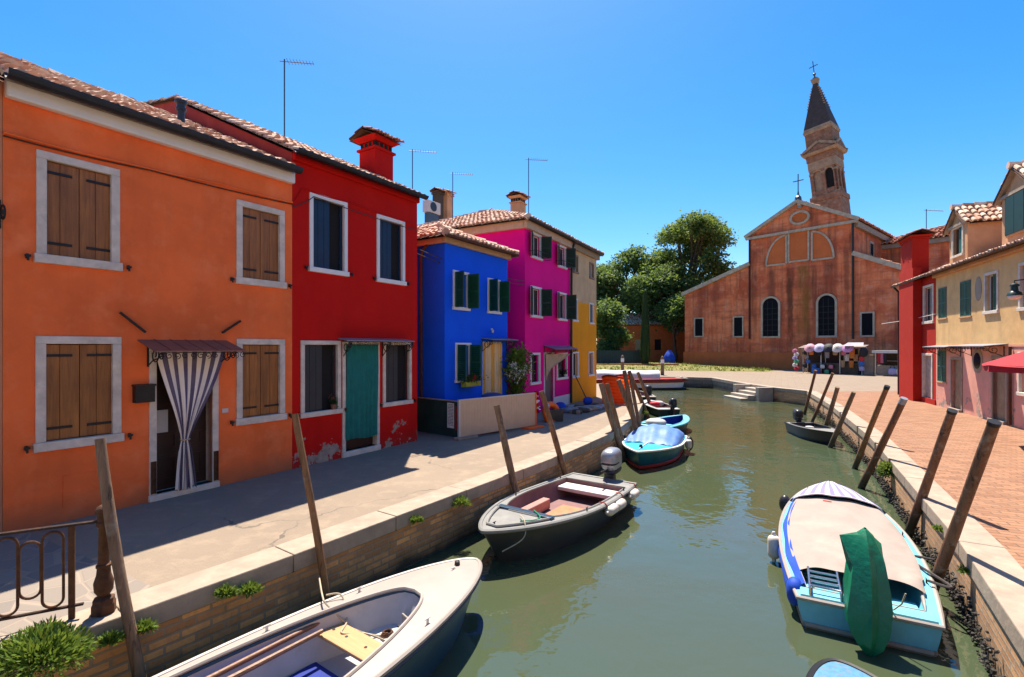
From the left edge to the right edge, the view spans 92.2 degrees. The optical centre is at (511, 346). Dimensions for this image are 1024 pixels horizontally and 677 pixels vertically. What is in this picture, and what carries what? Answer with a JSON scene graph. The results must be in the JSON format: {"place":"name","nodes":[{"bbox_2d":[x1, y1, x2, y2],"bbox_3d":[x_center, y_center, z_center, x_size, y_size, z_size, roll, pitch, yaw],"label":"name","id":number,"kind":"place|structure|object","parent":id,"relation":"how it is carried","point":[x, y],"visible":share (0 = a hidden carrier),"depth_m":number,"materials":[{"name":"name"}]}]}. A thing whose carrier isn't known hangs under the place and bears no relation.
{"place":"outdoors","nodes":[
{"label":"outdoors","id":0,"kind":"place"},
{"bbox_2d":[0,532,151,636],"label":"flagstones","id":1,"kind":"object","parent":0,"point":[85,572],"visible":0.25,"depth_m":5.03,"materials":[{"name":"stone"}]},
{"bbox_2d":[0,384,632,609],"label":"footpath","id":2,"kind":"structure","parent":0,"point":[166,540],"depth_m":7.69,"materials":[{"name":"stone"}]},
{"bbox_2d":[0,66,5,531],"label":"peach house","id":3,"kind":"structure","parent":2,"relation":"on","point":[2,213],"depth_m":6.24,"materials":[{"name":"paint"}]},
{"bbox_2d":[0,520,97,620],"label":"iron railing","id":4,"kind":"object","parent":2,"relation":"on","point":[71,605],"visible":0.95,"depth_m":4.23,"materials":[{"name":"metal"}]},
{"bbox_2d":[0,51,303,531],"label":"orange house","id":5,"kind":"structure","parent":2,"relation":"on","point":[137,236],"depth_m":7.38,"materials":[{"name":"paint"}]},
{"bbox_2d":[33,149,122,270],"bbox_3d":[-6.048,-1.859,6.900,0.125,1.497,0.964,0,0,32],"label":"window","id":6,"kind":"structure","parent":5,"relation":"in","point":[72,204],"depth_m":6.88,"materials":[{"name":"wood"}]},
{"bbox_2d":[33,336,123,452],"bbox_3d":[-6.045,0.627,6.905,0.125,1.538,0.989,0,0,32],"label":"window","id":7,"kind":"structure","parent":5,"relation":"in","point":[78,388],"depth_m":6.88,"materials":[{"name":"wood"}]},
{"bbox_2d":[148,348,219,502],"bbox_3d":[-5.420,1.200,8.095,0.330,2.400,1.046,0,0,32],"label":"door","id":8,"kind":"structure","parent":5,"relation":"in","point":[164,434],"depth_m":8.03,"materials":[{"name":"stone"}]},
{"bbox_2d":[157,353,223,490],"bbox_3d":[-5.194,1.194,8.030,0.104,2.235,1.061,0,0,32],"label":"door curtain","id":9,"kind":"object","parent":5,"relation":"hanging from","point":[189,381],"depth_m":7.96,"materials":[{"name":"fabric"}]},
{"bbox_2d":[235,199,286,288],"bbox_3d":[-4.638,-1.860,9.113,0.125,1.499,0.968,0,0,32],"label":"window","id":10,"kind":"structure","parent":5,"relation":"in","point":[260,236],"depth_m":9.11,"materials":[{"name":"wood"}]},
{"bbox_2d":[235,339,286,425],"bbox_3d":[-4.636,0.630,9.115,0.125,1.540,0.974,0,0,32],"label":"window","id":11,"kind":"structure","parent":5,"relation":"in","point":[260,374],"depth_m":9.11,"materials":[{"name":"wood"}]},
{"bbox_2d":[144,94,428,468],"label":"crimson house","id":12,"kind":"structure","parent":2,"relation":"on","point":[354,254],"depth_m":10.85,"materials":[{"name":"paint"}]},
{"bbox_2d":[299,340,342,418],"bbox_3d":[-4.001,0.651,10.230,0.250,1.548,1.006,0,0,32],"label":"window","id":13,"kind":"structure","parent":12,"relation":"in","point":[317,358],"depth_m":10.18,"materials":[{"name":"glass"}]},
{"bbox_2d":[308,192,349,276],"bbox_3d":[-3.901,-2.327,10.385,0.250,1.613,0.985,0,0,32],"label":"window","id":14,"kind":"structure","parent":12,"relation":"in","point":[328,223],"depth_m":10.37,"materials":[{"name":"glass"}]},
{"bbox_2d":[342,342,380,457],"bbox_3d":[-3.428,1.147,11.101,0.220,2.506,1.066,0,0,32],"label":"door","id":15,"kind":"structure","parent":12,"relation":"in","point":[370,444],"depth_m":10.98,"materials":[{"name":"stone"}]},
{"bbox_2d":[346,344,377,439],"bbox_3d":[-3.339,1.007,11.045,0.044,2.106,0.933,0,0,32],"label":"door curtain","id":16,"kind":"object","parent":12,"relation":"hanging from","point":[362,394],"depth_m":11.05,"materials":[{"name":"teal fabric"}]},
{"bbox_2d":[376,214,406,285],"bbox_3d":[-2.960,-2.293,11.863,0.250,1.580,0.954,0,0,32],"label":"window","id":17,"kind":"structure","parent":12,"relation":"in","point":[387,234],"depth_m":11.84,"materials":[{"name":"white paint"}]},
{"bbox_2d":[382,342,412,406],"bbox_3d":[-2.848,0.650,12.038,0.250,1.553,0.999,0,0,32],"label":"window","id":18,"kind":"structure","parent":12,"relation":"in","point":[396,367],"depth_m":12.03,"materials":[{"name":"glass"}]},
{"bbox_2d":[417,223,519,430],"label":"cobalt house","id":19,"kind":"structure","parent":2,"relation":"on","point":[463,297],"depth_m":13.97,"materials":[{"name":"blue paint"}]},
{"bbox_2d":[452,270,478,310],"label":"window","id":20,"kind":"structure","parent":19,"relation":"in","point":[472,280],"depth_m":14.15,"materials":[{"name":"white paint"}]},
{"bbox_2d":[455,343,480,382],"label":"window","id":21,"kind":"structure","parent":19,"relation":"in","point":[474,355],"depth_m":13.91,"materials":[{"name":"green paint"}]},
{"bbox_2d":[457,373,488,386],"bbox_3d":[-1.155,0.933,14.176,0.519,0.430,1.296,0,0,32],"label":"window box","id":22,"kind":"object","parent":19,"relation":"attached to","point":[472,380],"visible":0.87,"depth_m":14.07,"materials":[{"name":"yellow plastic"}]},
{"bbox_2d":[484,343,501,393],"bbox_3d":[-0.580,1.051,15.367,0.060,2.298,0.988,0,0,33],"label":"door curtain","id":23,"kind":"object","parent":19,"relation":"hanging from","point":[492,365],"depth_m":15.41,"materials":[{"name":"fabric"}]},
{"bbox_2d":[487,278,509,314],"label":"window","id":24,"kind":"structure","parent":19,"relation":"in","point":[498,291],"depth_m":15.55,"materials":[{"name":"green paint"}]},
{"bbox_2d":[417,392,543,440],"bbox_3d":[-0.859,1.885,14.202,3.247,1.030,1.895,0,0,-44],"label":"site barrier","id":25,"kind":"object","parent":2,"relation":"on","point":[476,416],"visible":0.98,"depth_m":13.38,"materials":[{"name":"beige"}]},
{"bbox_2d":[417,190,603,411],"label":"magenta house","id":26,"kind":"structure","parent":2,"relation":"on","point":[541,314],"depth_m":18.18,"materials":[{"name":"paint"}]},
{"bbox_2d":[423,187,456,222],"bbox_3d":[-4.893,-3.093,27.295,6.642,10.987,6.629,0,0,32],"label":"chimney","id":27,"kind":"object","parent":26,"relation":"on","point":[438,207],"depth_m":26.15,"materials":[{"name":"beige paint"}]},
{"bbox_2d":[530,353,541,384],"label":"window","id":28,"kind":"structure","parent":26,"relation":"in","point":[532,377],"depth_m":18.02,"materials":[{"name":"white paint"}]},
{"bbox_2d":[529,231,551,260],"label":"window","id":29,"kind":"structure","parent":26,"relation":"in","point":[545,243],"depth_m":18.11,"materials":[{"name":"white paint"}]},
{"bbox_2d":[530,285,551,318],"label":"window","id":30,"kind":"structure","parent":26,"relation":"in","point":[545,295],"depth_m":18.11,"materials":[{"name":"white paint"}]},
{"bbox_2d":[544,352,553,401],"bbox_3d":[1.359,1.309,18.859,0.170,2.183,0.908,0,0,29],"label":"door","id":31,"kind":"structure","parent":26,"relation":"in","point":[547,382],"depth_m":18.97,"materials":[{"name":"white paint"}]},
{"bbox_2d":[546,354,569,378],"bbox_3d":[1.797,0.787,19.072,0.059,1.000,1.823,0,0,37],"label":"door curtain","id":32,"kind":"object","parent":26,"relation":"hanging from","point":[552,360],"depth_m":18.74,"materials":[{"name":"beige fabric"}]},
{"bbox_2d":[557,243,575,269],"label":"window","id":33,"kind":"structure","parent":26,"relation":"in","point":[569,260],"depth_m":20.17,"materials":[{"name":"white paint"}]},
{"bbox_2d":[557,292,576,320],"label":"window","id":34,"kind":"structure","parent":26,"relation":"in","point":[570,300],"depth_m":20.20,"materials":[{"name":"white paint"}]},
{"bbox_2d":[500,341,535,394],"bbox_3d":[0.134,1.214,16.044,1.108,2.889,2.241,0,0,32],"label":"climbing plant","id":35,"kind":"object","parent":2,"relation":"on","point":[518,368],"visible":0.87,"depth_m":15.94,"materials":[{"name":"green plant"}]},
{"bbox_2d":[534,242,602,403],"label":"ochre house","id":36,"kind":"structure","parent":2,"relation":"on","point":[584,331],"depth_m":22.19,"materials":[{"name":"yellow paint"}]},
{"bbox_2d":[602,374,631,403],"bbox_3d":[4.451,1.778,20.867,1.277,1.205,1.012,0,0,0],"label":"orange barrier mesh","id":37,"kind":"object","parent":2,"relation":"on","point":[615,389],"visible":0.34,"depth_m":20.45,"materials":[{"name":"plastic"}]},
{"bbox_2d":[0,384,642,676],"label":"quay wall","id":38,"kind":"structure","parent":0,"point":[379,554],"depth_m":5.81,"materials":[{"name":"stone"}]},
{"bbox_2d":[0,619,98,676],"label":"weed tuft","id":39,"kind":"object","parent":38,"relation":"attached to","point":[21,652],"visible":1,"depth_m":3.72,"materials":[{"name":"plant"}]},
{"bbox_2d":[91,504,115,616],"bbox_3d":[-3.660,1.905,4.420,0.186,0.990,0.165,0,0,0],"label":"cast iron post","id":40,"kind":"object","parent":38,"relation":"on","point":[103,602],"visible":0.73,"depth_m":4.38,"materials":[{"name":"metal"}]},
{"bbox_2d":[95,628,126,650],"bbox_3d":[-3.431,2.484,4.209,0.243,0.126,0.212,0,0,0],"label":"weed tuft","id":41,"kind":"object","parent":38,"relation":"attached to","point":[110,638],"visible":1,"depth_m":4.19,"materials":[{"name":"plant"}]},
{"bbox_2d":[136,617,158,634],"bbox_3d":[-3.286,2.491,4.410,0.237,0.127,0.205,0,0,-29],"label":"weed tuft","id":42,"kind":"object","parent":38,"relation":"attached to","point":[145,625],"visible":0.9,"depth_m":4.39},
{"bbox_2d":[213,583,238,599],"bbox_3d":[-2.878,2.460,4.967,0.267,0.148,0.216,0,0,0],"label":"weed tuft","id":43,"kind":"object","parent":38,"relation":"attached to","point":[226,591],"visible":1,"depth_m":4.94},
{"bbox_2d":[236,579,264,598],"bbox_3d":[-2.748,2.522,5.152,0.293,0.148,0.238,0,0,0],"label":"weed tuft","id":44,"kind":"object","parent":38,"relation":"attached to","point":[250,587],"visible":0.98,"depth_m":5.12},
{"bbox_2d":[0,0,1023,342],"label":"sky","id":45,"kind":"structure","parent":0,"point":[641,113],"materials":[{"name":"blue"}]},
{"bbox_2d":[34,380,992,676],"bbox_3d":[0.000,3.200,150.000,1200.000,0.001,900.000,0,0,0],"label":"water","id":46,"kind":"structure","parent":0,"point":[672,570],"depth_m":6.60,"materials":[{"name":"liquid"}]},
{"bbox_2d":[94,438,146,676],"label":"mooring stake","id":47,"kind":"object","parent":46,"relation":"in","point":[135,654],"visible":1,"depth_m":4.32,"materials":[{"name":"brown wood"}]},
{"bbox_2d":[292,413,329,599],"bbox_3d":[-2.293,2.496,5.827,0.714,3.389,0.119,0,0,19],"label":"mooring stake","id":48,"kind":"object","parent":46,"relation":"in","point":[321,563],"visible":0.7,"depth_m":5.83,"materials":[{"name":"brown wood"}]},
{"bbox_2d":[152,557,481,676],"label":"open boat","id":49,"kind":"object","parent":46,"relation":"on","point":[424,608],"visible":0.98,"depth_m":4.78,"materials":[{"name":"white plastic"}]},
{"bbox_2d":[206,622,319,676],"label":"oar","id":50,"kind":"object","parent":49,"relation":"on","point":[234,665],"visible":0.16,"depth_m":4.41,"materials":[{"name":"brown wood"}]},
{"bbox_2d":[227,629,323,676],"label":"oar","id":51,"kind":"object","parent":49,"relation":"on","point":[257,664],"visible":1,"depth_m":4.40,"materials":[{"name":"brown wood"}]},
{"bbox_2d":[494,405,519,492],"bbox_3d":[0.103,2.644,9.236,0.941,3.086,0.164,0,0,15],"label":"mooring stake","id":52,"kind":"object","parent":46,"relation":"in","point":[507,455],"visible":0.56,"depth_m":9.24,"materials":[{"name":"brown wood"}]},
{"bbox_2d":[539,390,567,475],"bbox_3d":[1.134,2.570,10.736,1.111,3.212,0.158,0,0,12],"label":"mooring stake","id":53,"kind":"object","parent":46,"relation":"in","point":[554,436],"visible":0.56,"depth_m":10.74,"materials":[{"name":"brown wood"}]},
{"bbox_2d":[478,447,636,561],"bbox_3d":[0.863,2.854,8.846,1.692,1.437,4.528,0,0,35],"label":"motor boat","id":54,"kind":"object","parent":46,"relation":"on","point":[569,509],"visible":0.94,"depth_m":8.22,"materials":[{"name":"grey paint"}]},
{"bbox_2d":[599,383,626,460],"bbox_3d":[3.018,2.609,13.932,1.128,3.151,0.194,0,0,12],"label":"mooring stake","id":55,"kind":"object","parent":46,"relation":"in","point":[617,437],"visible":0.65,"depth_m":13.89,"materials":[{"name":"brown wood"}]},
{"bbox_2d":[605,383,625,451],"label":"mooring stake","id":56,"kind":"object","parent":46,"relation":"in","point":[611,401],"visible":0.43,"depth_m":14.45,"materials":[{"name":"orange wood"}]},
{"bbox_2d":[622,370,637,429],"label":"mooring stake","id":57,"kind":"object","parent":46,"relation":"in","point":[630,403],"visible":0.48,"depth_m":15.08,"materials":[{"name":"orange wood"}]},
{"bbox_2d":[628,370,640,426],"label":"mooring stake","id":58,"kind":"object","parent":46,"relation":"in","point":[634,399],"visible":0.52,"depth_m":15.85,"materials":[{"name":"orange wood"}]},
{"bbox_2d":[596,370,687,389],"bbox_3d":[8.330,2.595,37.596,9.663,1.650,2.420,0,0,7],"label":"workboat","id":59,"kind":"object","parent":46,"relation":"on","point":[654,379],"visible":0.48,"depth_m":36.53,"materials":[{"name":"white paint"}]},
{"bbox_2d":[622,424,686,468],"bbox_3d":[4.010,2.896,14.175,1.683,1.048,3.599,0,0,27],"label":"covered boat","id":60,"kind":"object","parent":46,"relation":"on","point":[651,446],"visible":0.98,"depth_m":13.64,"materials":[{"name":"teal paint"}]},
{"bbox_2d":[643,398,680,416],"bbox_3d":[7.048,2.925,23.619,1.207,1.230,3.618,0,0,-3],"label":"motor boat","id":61,"kind":"object","parent":46,"relation":"on","point":[670,408],"visible":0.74,"depth_m":22.31,"materials":[{"name":"grey paint"}]},
{"bbox_2d":[641,415,689,432],"bbox_3d":[5.925,3.020,18.625,2.623,0.800,1.430,0,0,-43],"label":"dinghy","id":62,"kind":"object","parent":46,"relation":"on","point":[680,422],"visible":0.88,"depth_m":18.27,"materials":[{"name":"teal paint"}]},
{"bbox_2d":[724,384,772,400],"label":"stone steps","id":63,"kind":"structure","parent":46,"relation":"in","point":[744,392],"depth_m":29.23,"materials":[{"name":"stone"}]},
{"bbox_2d":[784,408,834,444],"bbox_3d":[10.563,2.926,17.302,1.110,1.164,3.187,0,0,7],"label":"motor boat","id":64,"kind":"object","parent":46,"relation":"on","point":[820,433],"visible":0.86,"depth_m":17.07,"materials":[{"name":"paint"}]},
{"bbox_2d":[806,658,876,676],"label":"worn boat","id":65,"kind":"object","parent":46,"relation":"on","point":[831,667],"visible":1,"depth_m":4.19,"materials":[{"name":"paint"}]},
{"bbox_2d":[827,391,855,447],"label":"mooring stake","id":66,"kind":"object","parent":46,"relation":"in","point":[833,439],"visible":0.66,"depth_m":15.23,"materials":[{"name":"brown wood"}]},
{"bbox_2d":[778,481,945,657],"bbox_3d":[4.936,2.710,7.336,1.723,1.420,5.268,0,0,29],"label":"covered boat","id":67,"kind":"object","parent":46,"relation":"on","point":[850,563],"visible":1,"depth_m":5.81,"materials":[{"name":"fabric"}]},
{"bbox_2d":[767,531,778,562],"bbox_3d":[3.895,2.980,7.334,0.166,0.440,0.170,0,-7,23],"label":"fender","id":68,"kind":"object","parent":67,"relation":"hanging from","point":[773,544],"visible":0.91,"depth_m":7.28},
{"bbox_2d":[852,385,889,468],"bbox_3d":[8.988,2.490,12.592,0.155,3.135,1.566,0,0,-3],"label":"mooring stake","id":69,"kind":"object","parent":46,"relation":"in","point":[868,432],"visible":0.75,"depth_m":12.32,"materials":[{"name":"orange wood"}]},
{"bbox_2d":[857,396,907,488],"bbox_3d":[7.933,2.541,10.834,0.175,3.023,1.571,0,0,-8],"label":"mooring stake","id":70,"kind":"object","parent":46,"relation":"in","point":[880,448],"visible":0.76,"depth_m":10.57,"materials":[{"name":"red wood"}]},
{"bbox_2d":[904,408,957,538],"bbox_3d":[6.518,2.434,7.851,0.165,3.072,1.579,0,0,10],"label":"mooring stake","id":71,"kind":"object","parent":46,"relation":"in","point":[933,464],"visible":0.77,"depth_m":7.57,"materials":[{"name":"red wood"}]},
{"bbox_2d":[931,419,1001,591],"bbox_3d":[5.179,2.367,5.841,0.157,3.218,1.550,0,0,11],"label":"mooring stake","id":72,"kind":"object","parent":46,"relation":"in","point":[967,495],"visible":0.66,"depth_m":5.53,"materials":[{"name":"red wood"}]},
{"bbox_2d":[915,555,952,588],"bbox_3d":[5.198,2.800,6.173,0.306,0.071,1.040,0,0,30],"label":"mooring rope","id":73,"kind":"object","parent":72,"relation":"attached to","point":[949,586],"visible":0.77,"depth_m":5.91,"materials":[{"name":"fabric"}]},
{"bbox_2d":[596,362,773,371],"bbox_3d":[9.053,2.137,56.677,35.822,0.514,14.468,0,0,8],"label":"lawn","id":74,"kind":"structure","parent":0,"point":[679,368],"depth_m":50.37,"materials":[{"name":"green plant"}]},
{"bbox_2d":[596,294,634,349],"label":"leafy tree","id":75,"kind":"object","parent":74,"relation":"on","point":[610,316],"visible":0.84,"depth_m":60.96,"materials":[{"name":"green plant"}]},
{"bbox_2d":[596,350,641,363],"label":"green fence","id":76,"kind":"object","parent":74,"relation":"on","point":[614,356],"visible":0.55,"depth_m":58.00,"materials":[{"name":"metal"}]},
{"bbox_2d":[639,290,650,363],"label":"cypress tree","id":77,"kind":"object","parent":74,"relation":"on","point":[645,348],"visible":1,"depth_m":56.66,"materials":[{"name":"green plant"}]},
{"bbox_2d":[660,376,751,391],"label":"quay wall","id":78,"kind":"structure","parent":0,"point":[704,382],"depth_m":37.86,"materials":[{"name":"stone"}]},
{"bbox_2d":[641,369,896,393],"bbox_3d":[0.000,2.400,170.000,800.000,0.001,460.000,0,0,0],"label":"square","id":79,"kind":"structure","parent":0,"point":[793,379],"depth_m":35.92,"materials":[{"name":"stone"}]},
{"bbox_2d":[596,243,672,313],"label":"leafy tree","id":80,"kind":"object","parent":79,"relation":"on","point":[616,288],"visible":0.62,"depth_m":72.09,"materials":[{"name":"green plant"}]},
{"bbox_2d":[597,313,684,363],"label":"orange building","id":81,"kind":"structure","parent":79,"relation":"on","point":[661,342],"depth_m":68.00,"materials":[{"name":"paint"}]},
{"bbox_2d":[621,259,698,332],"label":"leafy tree","id":82,"kind":"object","parent":79,"relation":"on","point":[657,283],"visible":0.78,"depth_m":66.79,"materials":[{"name":"green plant"}]},
{"bbox_2d":[648,291,684,362],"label":"leafy tree","id":83,"kind":"object","parent":79,"relation":"on","point":[671,312],"visible":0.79,"depth_m":63.58,"materials":[{"name":"green plant"}]},
{"bbox_2d":[635,208,739,313],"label":"plane tree","id":84,"kind":"object","parent":79,"relation":"on","point":[700,236],"visible":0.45,"depth_m":68.89,"materials":[{"name":"green plant"}]},
{"bbox_2d":[681,174,949,371],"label":"church","id":85,"kind":"structure","parent":79,"relation":"on","point":[811,273],"depth_m":51.02,"materials":[{"name":"brick"}]},
{"bbox_2d":[733,316,743,336],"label":"window","id":86,"kind":"structure","parent":85,"relation":"in","point":[738,321],"depth_m":55.56,"materials":[{"name":"glass"}]},
{"bbox_2d":[761,296,780,337],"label":"arched window","id":87,"kind":"structure","parent":85,"relation":"in","point":[770,306],"depth_m":52.80,"materials":[{"name":"glass"}]},
{"bbox_2d":[789,210,809,224],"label":"oval window","id":88,"kind":"structure","parent":85,"relation":"in","point":[800,217],"depth_m":50.63,"materials":[{"name":"stone"}]},
{"bbox_2d":[816,293,836,337],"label":"arched window","id":89,"kind":"structure","parent":85,"relation":"in","point":[826,304],"depth_m":48.83,"materials":[{"name":"glass"}]},
{"bbox_2d":[860,311,874,336],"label":"window","id":90,"kind":"structure","parent":85,"relation":"in","point":[867,319],"depth_m":46.29,"materials":[{"name":"glass"}]},
{"bbox_2d":[800,61,850,213],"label":"bell tower","id":91,"kind":"structure","parent":79,"relation":"on","point":[824,152],"depth_m":92.71,"materials":[{"name":"brick"}]},
{"bbox_2d":[799,342,867,374],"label":"souvenir stall","id":92,"kind":"object","parent":79,"relation":"on","point":[832,359],"visible":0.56,"depth_m":43.50,"materials":[{"name":"fabric"}]},
{"bbox_2d":[872,350,896,375],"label":"lace stall","id":93,"kind":"object","parent":79,"relation":"on","point":[882,369],"visible":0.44,"depth_m":40.73,"materials":[{"name":"fabric"}]},
{"bbox_2d":[863,355,874,374],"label":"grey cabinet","id":94,"kind":"object","parent":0,"point":[869,364],"visible":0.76,"depth_m":41.49,"materials":[{"name":"metal"}]},
{"bbox_2d":[773,387,1023,676],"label":"quay wall","id":95,"kind":"structure","parent":0,"point":[993,582],"depth_m":5.95,"materials":[{"name":"stone"}]},
{"bbox_2d":[876,460,893,478],"bbox_3d":[7.865,2.549,10.285,0.446,0.376,0.466,0,0,0],"label":"weed tuft","id":96,"kind":"object","parent":95,"relation":"attached to","point":[884,468],"visible":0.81,"depth_m":10.24,"materials":[{"name":"green plant"}]},
{"bbox_2d":[808,402,1005,676],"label":"mussel crust","id":97,"kind":"object","parent":95,"relation":"attached to","point":[903,514],"visible":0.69,"depth_m":6.31},
{"bbox_2d":[820,391,1023,568],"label":"pavement","id":98,"kind":"structure","parent":0,"point":[996,511],"depth_m":10.94,"materials":[{"name":"brick"}]},
{"bbox_2d":[890,228,949,404],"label":"red house","id":99,"kind":"structure","parent":98,"relation":"on","point":[916,360],"depth_m":21.63,"materials":[{"name":"paint"}]},
{"bbox_2d":[922,353,932,398],"bbox_3d":[17.695,1.341,20.908,0.170,2.118,1.166,0,0,23],"label":"door","id":100,"kind":"structure","parent":99,"relation":"in","point":[927,358],"depth_m":21.15,"materials":[{"name":"wood"}]},
{"bbox_2d":[922,283,933,323],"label":"window","id":101,"kind":"structure","parent":99,"relation":"in","point":[930,291],"depth_m":21.00,"materials":[{"name":"stone"}]},
{"bbox_2d":[923,160,1023,429],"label":"cream house","id":102,"kind":"structure","parent":98,"relation":"on","point":[979,318],"depth_m":16.75,"materials":[{"name":"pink paint"}]},
{"bbox_2d":[936,349,946,383],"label":"window","id":103,"kind":"structure","parent":102,"relation":"in","point":[942,359],"depth_m":19.51,"materials":[{"name":"green paint"}]},
{"bbox_2d":[937,286,947,319],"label":"window","id":104,"kind":"structure","parent":102,"relation":"in","point":[942,291],"depth_m":19.46,"materials":[{"name":"green paint"}]},
{"bbox_2d":[947,357,962,412],"bbox_3d":[16.527,1.394,18.306,0.260,2.013,1.054,0,0,23],"label":"door","id":105,"kind":"structure","parent":102,"relation":"in","point":[958,364],"depth_m":18.44,"materials":[{"name":"wood"}]},
{"bbox_2d":[958,278,971,318],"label":"window","id":106,"kind":"structure","parent":102,"relation":"in","point":[965,285],"depth_m":17.59,"materials":[{"name":"green paint"}]},
{"bbox_2d":[982,270,998,314],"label":"window","id":107,"kind":"structure","parent":102,"relation":"in","point":[994,278],"depth_m":15.99,"materials":[{"name":"stone"}]},
{"bbox_2d":[987,356,1007,424],"bbox_3d":[15.303,1.349,15.461,0.260,2.103,1.024,0,0,23],"label":"door","id":108,"kind":"structure","parent":102,"relation":"in","point":[1002,378],"depth_m":15.51,"materials":[{"name":"wood"}]},
{"bbox_2d":[1006,279,1023,299],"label":"wall lamp","id":109,"kind":"object","parent":102,"relation":"attached to","point":[1014,293],"visible":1,"depth_m":12.94,"materials":[{"name":"green metal"}]},
{"bbox_2d":[1016,262,1023,311],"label":"window","id":110,"kind":"structure","parent":102,"relation":"in","point":[1020,265],"depth_m":14.36,"materials":[{"name":"stone"}]},
{"bbox_2d":[982,351,1023,373],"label":"red parasol","id":111,"kind":"object","parent":98,"relation":"on","point":[1013,363],"visible":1,"depth_m":11.45,"materials":[{"name":"fabric"}]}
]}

